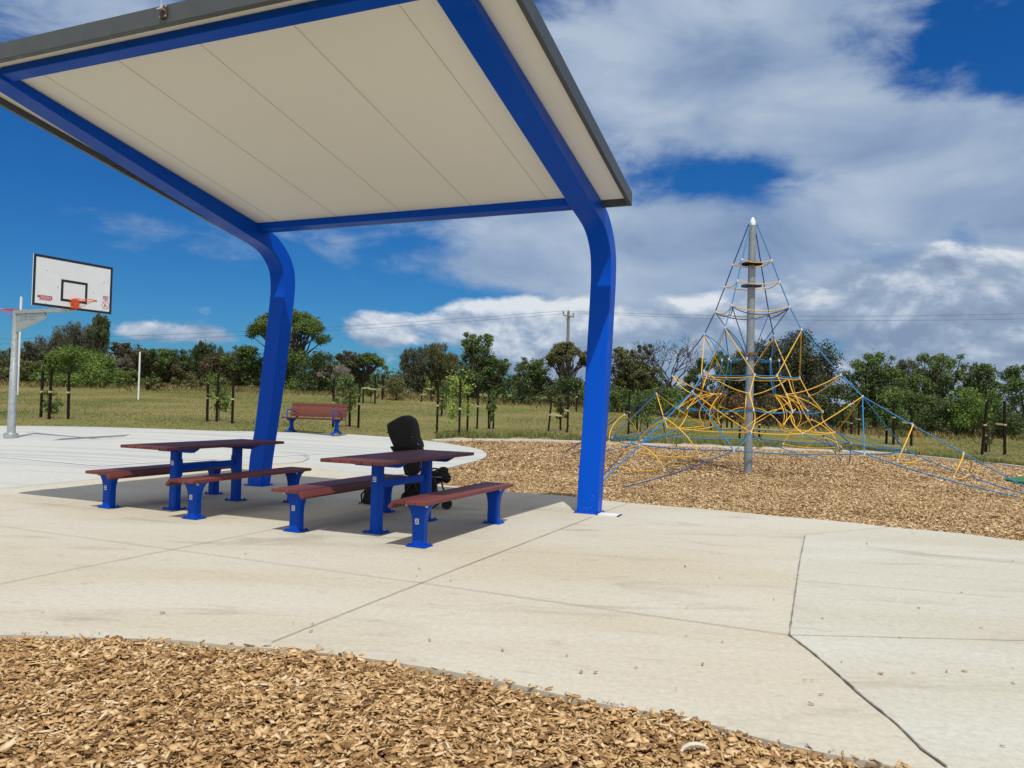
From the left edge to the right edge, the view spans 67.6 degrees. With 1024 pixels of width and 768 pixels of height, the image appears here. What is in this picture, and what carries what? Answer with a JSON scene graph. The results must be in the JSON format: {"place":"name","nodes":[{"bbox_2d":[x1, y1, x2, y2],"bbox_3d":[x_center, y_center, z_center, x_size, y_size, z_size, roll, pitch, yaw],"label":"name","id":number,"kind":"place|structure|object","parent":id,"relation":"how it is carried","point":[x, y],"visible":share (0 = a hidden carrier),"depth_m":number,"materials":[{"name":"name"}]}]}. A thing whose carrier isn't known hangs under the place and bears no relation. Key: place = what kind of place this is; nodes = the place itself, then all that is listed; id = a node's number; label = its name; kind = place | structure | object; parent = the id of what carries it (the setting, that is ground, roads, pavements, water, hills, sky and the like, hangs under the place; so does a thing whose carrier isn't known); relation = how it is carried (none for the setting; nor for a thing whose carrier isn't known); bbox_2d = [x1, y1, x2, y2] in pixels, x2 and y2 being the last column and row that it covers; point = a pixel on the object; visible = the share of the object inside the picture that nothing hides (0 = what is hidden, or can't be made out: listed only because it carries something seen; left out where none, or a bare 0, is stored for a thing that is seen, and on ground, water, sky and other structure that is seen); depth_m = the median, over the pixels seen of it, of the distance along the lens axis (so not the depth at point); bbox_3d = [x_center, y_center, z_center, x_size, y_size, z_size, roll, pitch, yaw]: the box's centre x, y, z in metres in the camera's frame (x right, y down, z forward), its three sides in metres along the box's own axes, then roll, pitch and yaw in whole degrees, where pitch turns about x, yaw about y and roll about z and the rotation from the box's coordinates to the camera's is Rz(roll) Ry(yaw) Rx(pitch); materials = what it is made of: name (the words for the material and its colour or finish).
{"place":"outdoors","nodes":[
{"label":"outdoors","id":0,"kind":"place"},
{"bbox_2d":[0,426,486,488],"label":"concrete court","id":1,"kind":"object","parent":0,"point":[92,447],"visible":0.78,"depth_m":16.36,"materials":[{"name":"grey concrete"}]},
{"bbox_2d":[0,253,112,437],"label":"basketball hoop","id":2,"kind":"object","parent":1,"relation":"on","point":[59,285],"visible":1,"depth_m":16.66,"materials":[{"name":"metal"}]},
{"bbox_2d":[0,631,912,767],"bbox_3d":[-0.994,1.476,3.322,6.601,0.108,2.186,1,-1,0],"label":"wood chips","id":3,"kind":"object","parent":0,"point":[93,706],"visible":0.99,"depth_m":3.35,"materials":[{"name":"brown wood"}]},
{"bbox_2d":[680,741,708,752],"bbox_3d":[0.740,1.478,3.112,0.123,0.039,0.032,2,-1,-6],"label":"bark curl","id":4,"kind":"object","parent":3,"relation":"on","point":[688,745],"visible":1,"depth_m":3.11,"materials":[{"name":"beige wood"}]},
{"bbox_2d":[0,462,946,767],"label":"concrete plaza","id":5,"kind":"structure","parent":0,"point":[766,684],"depth_m":5.54,"materials":[{"name":"beige concrete"}]},
{"bbox_2d":[85,460,230,508],"bbox_3d":[-4.485,1.285,9.912,0.414,0.446,2.000,1,-1,24],"label":"picnic bench","id":6,"kind":"object","parent":5,"relation":"on","point":[110,477],"visible":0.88,"depth_m":9.26,"materials":[{"name":"blue paint"}]},
{"bbox_2d":[120,439,283,510],"bbox_3d":[-3.847,1.131,9.654,0.750,0.776,1.954,1,-1,24],"label":"picnic table","id":7,"kind":"object","parent":5,"relation":"on","point":[176,450],"visible":0.98,"depth_m":9.38,"materials":[{"name":"blue metal"}]},
{"bbox_2d":[165,467,311,519],"bbox_3d":[-3.257,1.303,9.300,0.414,0.446,2.000,1,-1,24],"label":"picnic bench","id":8,"kind":"object","parent":5,"relation":"on","point":[195,485],"visible":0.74,"depth_m":8.63,"materials":[{"name":"blue paint"}]},
{"bbox_2d":[0,0,631,514],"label":"picnic shelter","id":9,"kind":"object","parent":5,"relation":"on","point":[256,124],"visible":0.99,"depth_m":8.38,"materials":[{"name":"blue paint"}]},
{"bbox_2d":[271,474,404,532],"bbox_3d":[-1.873,1.324,8.639,0.414,0.446,2.000,1,-1,24],"label":"picnic bench","id":10,"kind":"object","parent":5,"relation":"on","point":[298,495],"visible":0.76,"depth_m":8.01,"materials":[{"name":"blue paint"}]},
{"bbox_2d":[320,449,473,534],"bbox_3d":[-1.201,1.171,8.411,0.750,0.776,1.954,1,-1,24],"label":"picnic table","id":11,"kind":"object","parent":5,"relation":"on","point":[378,462],"visible":0.83,"depth_m":7.96,"materials":[{"name":"blue paint"}]},
{"bbox_2d":[387,415,451,508],"bbox_3d":[-1.185,1.016,9.979,0.900,1.206,0.476,1,-1,6],"label":"stroller","id":12,"kind":"object","parent":5,"relation":"on","point":[403,432],"visible":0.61,"depth_m":9.81,"materials":[{"name":"black fabric"}]},
{"bbox_2d":[388,482,512,547],"bbox_3d":[-0.583,1.343,8.021,0.414,0.446,2.000,1,-1,24],"label":"picnic bench","id":13,"kind":"object","parent":5,"relation":"on","point":[420,506],"visible":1,"depth_m":7.49,"materials":[{"name":"blue paint"}]},
{"bbox_2d":[1,478,1001,641],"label":"control joints","id":14,"kind":"object","parent":5,"relation":"on","point":[470,589],"visible":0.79,"depth_m":5.93,"materials":[{"name":"grey concrete"}]},
{"bbox_2d":[0,378,1023,465],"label":"grass field","id":15,"kind":"structure","parent":0,"point":[388,418],"depth_m":30.36,"materials":[{"name":"green plant"}]},
{"bbox_2d":[17,297,22,394],"bbox_3d":[-24.292,-1.865,37.682,0.102,4.884,0.102,2,-1,-22],"label":"goal post","id":16,"kind":"object","parent":15,"relation":"on","point":[19,342],"visible":0.65,"depth_m":37.64,"materials":[{"name":"white metal"}]},
{"bbox_2d":[0,357,48,381],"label":"bushy tree","id":17,"kind":"object","parent":15,"relation":"on","point":[24,368],"visible":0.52,"depth_m":52.06,"materials":[{"name":"green plant"}]},
{"bbox_2d":[1,341,54,376],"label":"eucalyptus tree","id":18,"kind":"object","parent":15,"relation":"on","point":[31,350],"visible":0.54,"depth_m":57.16,"materials":[{"name":"green plant"}]},
{"bbox_2d":[0,360,81,381],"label":"bushy tree","id":19,"kind":"object","parent":15,"relation":"on","point":[24,375],"visible":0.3,"depth_m":53.58,"materials":[{"name":"green plant"}]},
{"bbox_2d":[47,370,52,418],"bbox_3d":[-14.282,0.342,23.640,0.089,1.577,0.082,1,-1,0],"label":"tree stake","id":20,"kind":"object","parent":15,"relation":"on","point":[50,391],"visible":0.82,"depth_m":23.62,"materials":[{"name":"brown wood"}]},
{"bbox_2d":[39,387,63,415],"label":"sapling","id":21,"kind":"object","parent":15,"relation":"on","point":[55,406],"visible":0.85,"depth_m":23.88,"materials":[{"name":"green plant"}]},
{"bbox_2d":[24,329,82,373],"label":"casuarina tree","id":22,"kind":"object","parent":15,"relation":"on","point":[52,342],"visible":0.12,"depth_m":58.90,"materials":[{"name":"green plant"}]},
{"bbox_2d":[67,371,70,418],"bbox_3d":[-13.883,0.363,23.931,0.089,1.544,0.082,1,-1,0],"label":"tree stake","id":23,"kind":"object","parent":15,"relation":"on","point":[68,393],"visible":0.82,"depth_m":23.91,"materials":[{"name":"brown wood"}]},
{"bbox_2d":[29,343,125,386],"bbox_3d":[-28.167,-1.212,49.981,5.000,2.838,4.921,1,-1,0],"label":"bushy tree","id":24,"kind":"object","parent":15,"relation":"on","point":[65,356],"visible":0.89,"depth_m":49.23,"materials":[{"name":"green plant"}]},
{"bbox_2d":[51,320,111,380],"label":"casuarina tree","id":25,"kind":"object","parent":15,"relation":"on","point":[74,331],"visible":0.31,"depth_m":57.08,"materials":[{"name":"green plant"}]},
{"bbox_2d":[86,313,110,381],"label":"casuarina tree","id":26,"kind":"object","parent":15,"relation":"on","point":[101,332],"visible":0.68,"depth_m":56.79,"materials":[{"name":"green plant"}]},
{"bbox_2d":[80,368,149,386],"bbox_3d":[-25.670,-0.388,50.008,4.278,1.285,3.653,1,-1,0],"label":"shrub","id":27,"kind":"object","parent":15,"relation":"on","point":[116,380],"visible":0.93,"depth_m":49.67,"materials":[{"name":"green plant"}]},
{"bbox_2d":[106,341,149,381],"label":"eucalyptus tree","id":28,"kind":"object","parent":15,"relation":"on","point":[120,350],"visible":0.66,"depth_m":55.68,"materials":[{"name":"green plant"}]},
{"bbox_2d":[129,347,174,379],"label":"eucalyptus tree","id":29,"kind":"object","parent":15,"relation":"on","point":[154,368],"visible":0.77,"depth_m":57.70,"materials":[{"name":"green plant"}]},
{"bbox_2d":[143,377,165,389],"bbox_3d":[-22.047,-0.024,47.081,1.312,0.872,1.097,2,-1,-14],"label":"shrub","id":30,"kind":"object","parent":15,"relation":"on","point":[149,384],"visible":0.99,"depth_m":47.02,"materials":[{"name":"green plant"}]},
{"bbox_2d":[145,360,202,383],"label":"bushy tree","id":31,"kind":"object","parent":15,"relation":"on","point":[173,371],"visible":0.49,"depth_m":58.95,"materials":[{"name":"green plant"}]},
{"bbox_2d":[156,348,197,381],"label":"eucalyptus tree","id":32,"kind":"object","parent":15,"relation":"on","point":[187,359],"visible":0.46,"depth_m":59.62,"materials":[{"name":"green plant"}]},
{"bbox_2d":[170,374,205,387],"bbox_3d":[-21.493,-0.165,51.030,2.154,1.017,2.064,1,-1,0],"label":"shrub","id":33,"kind":"object","parent":15,"relation":"on","point":[190,380],"visible":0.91,"depth_m":50.62,"materials":[{"name":"green plant"}]},
{"bbox_2d":[190,340,222,384],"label":"casuarina tree","id":34,"kind":"object","parent":15,"relation":"on","point":[201,350],"visible":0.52,"depth_m":56.54,"materials":[{"name":"green plant"}]},
{"bbox_2d":[205,371,230,420],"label":"sapling","id":35,"kind":"object","parent":15,"relation":"on","point":[222,395],"visible":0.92,"depth_m":24.24,"materials":[{"name":"green plant"}]},
{"bbox_2d":[196,350,248,386],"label":"bushy tree","id":36,"kind":"object","parent":15,"relation":"on","point":[210,363],"visible":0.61,"depth_m":54.30,"materials":[{"name":"green plant"}]},
{"bbox_2d":[231,375,234,423],"bbox_3d":[-8.786,0.503,24.053,0.082,1.544,0.082,1,-1,0],"label":"tree stake","id":37,"kind":"object","parent":15,"relation":"on","point":[232,399],"visible":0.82,"depth_m":24.03,"materials":[{"name":"brown wood"}]},
{"bbox_2d":[219,344,263,386],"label":"eucalyptus tree","id":38,"kind":"object","parent":15,"relation":"on","point":[247,365],"visible":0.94,"depth_m":53.58,"materials":[{"name":"green plant"}]},
{"bbox_2d":[244,308,332,383],"bbox_3d":[-15.689,-2.475,54.121,6.305,5.994,6.085,1,-1,0],"label":"umbrella tree","id":39,"kind":"object","parent":15,"relation":"on","point":[304,323],"visible":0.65,"depth_m":53.13,"materials":[{"name":"green plant"}]},
{"bbox_2d":[284,347,326,389],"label":"bushy tree","id":40,"kind":"object","parent":15,"relation":"on","point":[292,364],"visible":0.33,"depth_m":51.44,"materials":[{"name":"green plant"}]},
{"bbox_2d":[281,403,347,434],"bbox_3d":[-5.688,0.999,22.040,1.860,0.870,0.612,1,-1,18],"label":"park bench","id":41,"kind":"object","parent":15,"relation":"on","point":[319,409],"visible":1,"depth_m":22.15,"materials":[{"name":"blue paint"}]},
{"bbox_2d":[293,348,346,391],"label":"bushy tree","id":42,"kind":"object","parent":15,"relation":"on","point":[311,382],"visible":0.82,"depth_m":49.26,"materials":[{"name":"green plant"}]},
{"bbox_2d":[313,362,350,391],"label":"bare tree","id":43,"kind":"object","parent":15,"relation":"on","point":[329,366],"visible":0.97,"depth_m":49.14,"materials":[{"name":"grey plant"}]},
{"bbox_2d":[332,372,362,426],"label":"sapling","id":44,"kind":"object","parent":15,"relation":"on","point":[341,384],"visible":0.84,"depth_m":24.56,"materials":[{"name":"green plant"}]},
{"bbox_2d":[334,350,362,389],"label":"eucalyptus tree","id":45,"kind":"object","parent":15,"relation":"on","point":[346,358],"visible":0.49,"depth_m":51.58,"materials":[{"name":"green plant"}]},
{"bbox_2d":[348,352,388,386],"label":"umbrella tree","id":46,"kind":"object","parent":15,"relation":"on","point":[370,360],"visible":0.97,"depth_m":51.68,"materials":[{"name":"green plant"}]},
{"bbox_2d":[381,374,412,399],"bbox_3d":[-6.644,0.177,44.027,1.667,1.504,2.047,1,-1,0],"label":"shrub","id":47,"kind":"object","parent":15,"relation":"on","point":[395,381],"visible":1,"depth_m":43.74,"materials":[{"name":"green plant"}]},
{"bbox_2d":[399,346,429,392],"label":"casuarina tree","id":48,"kind":"object","parent":15,"relation":"on","point":[413,376],"visible":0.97,"depth_m":51.61,"materials":[{"name":"green plant"}]},
{"bbox_2d":[415,341,457,393],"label":"casuarina tree","id":49,"kind":"object","parent":15,"relation":"on","point":[438,372],"visible":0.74,"depth_m":52.44,"materials":[{"name":"green plant"}]},
{"bbox_2d":[435,378,455,410],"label":"sapling","id":50,"kind":"object","parent":15,"relation":"on","point":[443,404],"visible":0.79,"depth_m":32.48,"materials":[{"name":"green plant"}]},
{"bbox_2d":[443,368,475,425],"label":"sapling","id":51,"kind":"object","parent":15,"relation":"on","point":[450,411],"visible":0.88,"depth_m":24.34,"materials":[{"name":"green plant"}]},
{"bbox_2d":[444,370,492,397],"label":"bushy tree","id":52,"kind":"object","parent":15,"relation":"on","point":[476,379],"visible":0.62,"depth_m":48.81,"materials":[{"name":"green plant"}]},
{"bbox_2d":[456,332,495,398],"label":"eucalyptus tree","id":53,"kind":"object","parent":15,"relation":"on","point":[476,362],"visible":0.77,"depth_m":49.68,"materials":[{"name":"green plant"}]},
{"bbox_2d":[486,389,497,428],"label":"sapling","id":54,"kind":"object","parent":15,"relation":"on","point":[492,407],"visible":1,"depth_m":26.65,"materials":[{"name":"green plant"}]},
{"bbox_2d":[479,357,513,399],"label":"eucalyptus tree","id":55,"kind":"object","parent":15,"relation":"on","point":[498,376],"visible":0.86,"depth_m":49.70,"materials":[{"name":"green plant"}]},
{"bbox_2d":[0,378,1023,443],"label":"dry weeds","id":56,"kind":"object","parent":15,"relation":"on","point":[483,400],"visible":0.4,"depth_m":45.64,"materials":[{"name":"beige plant"}]},
{"bbox_2d":[2,367,1023,429],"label":"distant scrub","id":57,"kind":"object","parent":15,"relation":"on","point":[678,389],"visible":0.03,"depth_m":62.94,"materials":[{"name":"green plant"}]},
{"bbox_2d":[500,376,541,403],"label":"bushy tree","id":58,"kind":"object","parent":15,"relation":"on","point":[519,383],"visible":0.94,"depth_m":46.41,"materials":[{"name":"green plant"}]},
{"bbox_2d":[512,357,554,401],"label":"eucalyptus tree","id":59,"kind":"object","parent":15,"relation":"on","point":[537,373],"visible":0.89,"depth_m":47.64,"materials":[{"name":"green plant"}]},
{"bbox_2d":[552,391,569,425],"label":"sapling","id":60,"kind":"object","parent":15,"relation":"on","point":[559,398],"visible":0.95,"depth_m":27.09,"materials":[{"name":"green plant"}]},
{"bbox_2d":[542,373,584,405],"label":"bushy tree","id":61,"kind":"object","parent":15,"relation":"on","point":[566,383],"visible":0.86,"depth_m":45.43,"materials":[{"name":"green plant"}]},
{"bbox_2d":[544,341,586,399],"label":"umbrella tree","id":62,"kind":"object","parent":15,"relation":"on","point":[559,356],"visible":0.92,"depth_m":46.69,"materials":[{"name":"green plant"}]},
{"bbox_2d":[562,310,573,366],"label":"power pole","id":63,"kind":"object","parent":15,"relation":"on","point":[568,325],"visible":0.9,"depth_m":68.02,"materials":[{"name":"grey"}]},
{"bbox_2d":[585,313,995,320],"bbox_3d":[29.945,-5.412,59.337,51.986,0.998,0.020,1,-1,20],"label":"power line","id":64,"kind":"object","parent":63,"relation":"attached to","point":[831,320],"visible":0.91,"depth_m":60.22,"materials":[{"name":"grey metal"}]},
{"bbox_2d":[608,386,645,411],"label":"bushy tree","id":65,"kind":"object","parent":15,"relation":"on","point":[616,403],"visible":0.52,"depth_m":41.53,"materials":[{"name":"green plant"}]},
{"bbox_2d":[610,346,646,406],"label":"eucalyptus tree","id":66,"kind":"object","parent":15,"relation":"on","point":[625,375],"visible":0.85,"depth_m":45.51,"materials":[{"name":"green plant"}]},
{"bbox_2d":[626,388,655,431],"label":"sapling","id":67,"kind":"object","parent":15,"relation":"on","point":[642,413],"visible":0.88,"depth_m":27.58,"materials":[{"name":"green plant"}]},
{"bbox_2d":[629,364,664,405],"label":"eucalyptus tree","id":68,"kind":"object","parent":15,"relation":"on","point":[648,381],"visible":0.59,"depth_m":45.69,"materials":[{"name":"green plant"}]},
{"bbox_2d":[630,385,697,415],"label":"bushy tree","id":69,"kind":"object","parent":15,"relation":"on","point":[669,394],"visible":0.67,"depth_m":40.43,"materials":[{"name":"green plant"}]},
{"bbox_2d":[631,336,707,409],"bbox_3d":[9.363,-0.703,46.882,5.457,4.782,4.596,1,-1,0],"label":"bare tree","id":70,"kind":"object","parent":15,"relation":"on","point":[648,353],"visible":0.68,"depth_m":46.83,"materials":[{"name":"grey plant"}]},
{"bbox_2d":[448,437,953,457],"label":"gravel verge","id":71,"kind":"structure","parent":15,"relation":"on","point":[640,442],"depth_m":24.10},
{"bbox_2d":[681,357,726,413],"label":"bushy tree","id":72,"kind":"object","parent":15,"relation":"on","point":[693,372],"visible":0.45,"depth_m":43.70,"materials":[{"name":"green plant"}]},
{"bbox_2d":[682,388,744,419],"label":"bushy tree","id":73,"kind":"object","parent":15,"relation":"on","point":[734,402],"visible":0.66,"depth_m":40.45,"materials":[{"name":"green plant"}]},
{"bbox_2d":[710,350,743,414],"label":"eucalyptus tree","id":74,"kind":"object","parent":15,"relation":"on","point":[732,365],"visible":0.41,"depth_m":45.76,"materials":[{"name":"green plant"}]},
{"bbox_2d":[433,438,1023,468],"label":"concrete kerb","id":75,"kind":"structure","parent":15,"relation":"on","point":[679,445],"depth_m":23.26,"materials":[{"name":"grey concrete"}]},
{"bbox_2d":[729,337,797,418],"bbox_3d":[14.159,-0.217,43.044,3.720,4.958,3.297,1,-1,0],"label":"casuarina tree","id":76,"kind":"object","parent":15,"relation":"on","point":[760,368],"visible":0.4,"depth_m":42.40,"materials":[{"name":"green plant"}]},
{"bbox_2d":[753,392,823,426],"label":"bushy tree","id":77,"kind":"object","parent":15,"relation":"on","point":[770,403],"visible":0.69,"depth_m":39.49,"materials":[{"name":"green plant"}]},
{"bbox_2d":[738,362,851,421],"bbox_3d":[15.937,0.373,43.618,5.549,3.917,5.835,1,-1,0],"label":"bushy tree","id":78,"kind":"object","parent":15,"relation":"on","point":[811,385],"visible":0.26,"depth_m":41.88,"materials":[{"name":"green plant"}]},
{"bbox_2d":[742,328,857,422],"bbox_3d":[16.466,-0.450,43.894,5.765,5.670,5.642,1,-1,0],"label":"bushy tree","id":79,"kind":"object","parent":15,"relation":"on","point":[809,360],"visible":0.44,"depth_m":42.70,"materials":[{"name":"green plant"}]},
{"bbox_2d":[807,382,871,429],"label":"bushy tree","id":80,"kind":"object","parent":15,"relation":"on","point":[836,419],"visible":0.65,"depth_m":39.52,"materials":[{"name":"green plant"}]},
{"bbox_2d":[839,351,912,427],"bbox_3d":[19.928,0.347,41.969,3.264,4.555,2.899,1,-1,0],"label":"eucalyptus tree","id":81,"kind":"object","parent":15,"relation":"on","point":[873,379],"visible":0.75,"depth_m":41.66,"materials":[{"name":"green plant"}]},
{"bbox_2d":[886,406,909,442],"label":"sapling","id":82,"kind":"object","parent":15,"relation":"on","point":[900,412],"visible":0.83,"depth_m":28.85,"materials":[{"name":"green plant"}]},
{"bbox_2d":[867,385,935,431],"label":"bushy tree","id":83,"kind":"object","parent":15,"relation":"on","point":[889,396],"visible":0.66,"depth_m":38.73,"materials":[{"name":"green plant"}]},
{"bbox_2d":[890,357,920,407],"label":"casuarina tree","id":84,"kind":"object","parent":15,"relation":"on","point":[905,365],"visible":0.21,"depth_m":49.67,"materials":[{"name":"green plant"}]},
{"bbox_2d":[901,353,967,428],"bbox_3d":[23.415,0.493,42.014,3.327,4.455,2.884,1,-1,0],"label":"eucalyptus tree","id":85,"kind":"object","parent":15,"relation":"on","point":[938,382],"visible":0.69,"depth_m":41.69,"materials":[{"name":"green plant"}]},
{"bbox_2d":[898,391,978,432],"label":"bushy tree","id":86,"kind":"object","parent":15,"relation":"on","point":[939,405],"visible":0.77,"depth_m":37.55,"materials":[{"name":"green plant"}]},
{"bbox_2d":[942,386,1010,436],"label":"bushy tree","id":87,"kind":"object","parent":15,"relation":"on","point":[963,420],"visible":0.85,"depth_m":36.44,"materials":[{"name":"green plant"}]},
{"bbox_2d":[956,361,1010,429],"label":"eucalyptus tree","id":88,"kind":"object","parent":15,"relation":"on","point":[983,374],"visible":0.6,"depth_m":42.69,"materials":[{"name":"green plant"}]},
{"bbox_2d":[980,401,988,454],"bbox_3d":[15.335,1.436,24.725,0.540,1.763,0.195,3,-2,-45],"label":"wooden stake","id":89,"kind":"object","parent":15,"relation":"on","point":[984,427],"visible":0.88,"depth_m":24.58,"materials":[{"name":"brown wood"}]},
{"bbox_2d":[995,401,1006,454],"bbox_3d":[15.993,1.443,24.988,0.112,1.788,0.331,2,-1,-27],"label":"wooden stake","id":90,"kind":"object","parent":15,"relation":"on","point":[1004,424],"visible":0.88,"depth_m":24.87,"materials":[{"name":"brown wood"}]},
{"bbox_2d":[978,406,1023,438],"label":"bushy tree","id":91,"kind":"object","parent":15,"relation":"on","point":[1012,426],"visible":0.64,"depth_m":35.63,"materials":[{"name":"green plant"}]},
{"bbox_2d":[990,364,1023,431],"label":"bushy tree","id":92,"kind":"object","parent":15,"relation":"on","point":[1013,379],"visible":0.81,"depth_m":39.93,"materials":[{"name":"green plant"}]},
{"bbox_2d":[0,0,1023,411],"label":"sky","id":93,"kind":"structure","parent":0,"point":[874,149],"materials":[{"name":"blue"}]},
{"bbox_2d":[448,441,1023,539],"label":"play area mulch","id":94,"kind":"object","parent":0,"point":[692,461],"visible":0.24,"depth_m":16.75,"materials":[{"name":"brown wood"}]},
{"bbox_2d":[399,469,1023,540],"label":"play wood chips","id":95,"kind":"object","parent":94,"relation":"on","point":[971,501],"visible":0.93,"depth_m":12.32,"materials":[{"name":"brown wood"}]},
{"bbox_2d":[439,439,1023,485],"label":"play wood chips","id":96,"kind":"object","parent":94,"relation":"on","point":[1009,472],"visible":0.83,"depth_m":18.63,"materials":[{"name":"brown wood"}]},
{"bbox_2d":[565,217,1023,496],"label":"climbing net","id":97,"kind":"object","parent":94,"relation":"on","point":[752,264],"visible":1,"depth_m":16.45,"materials":[{"name":"fabric"}]},
{"bbox_2d":[790,527,1023,767],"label":"concrete path","id":98,"kind":"structure","parent":0,"point":[954,716],"depth_m":4.92,"materials":[{"name":"beige concrete"}]},
{"bbox_2d":[788,534,947,765],"bbox_3d":[2.266,1.585,5.829,0.477,0.001,5.722,1,-1,16],"label":"expansion joint","id":99,"kind":"object","parent":98,"relation":"on","point":[860,693],"visible":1,"depth_m":3.99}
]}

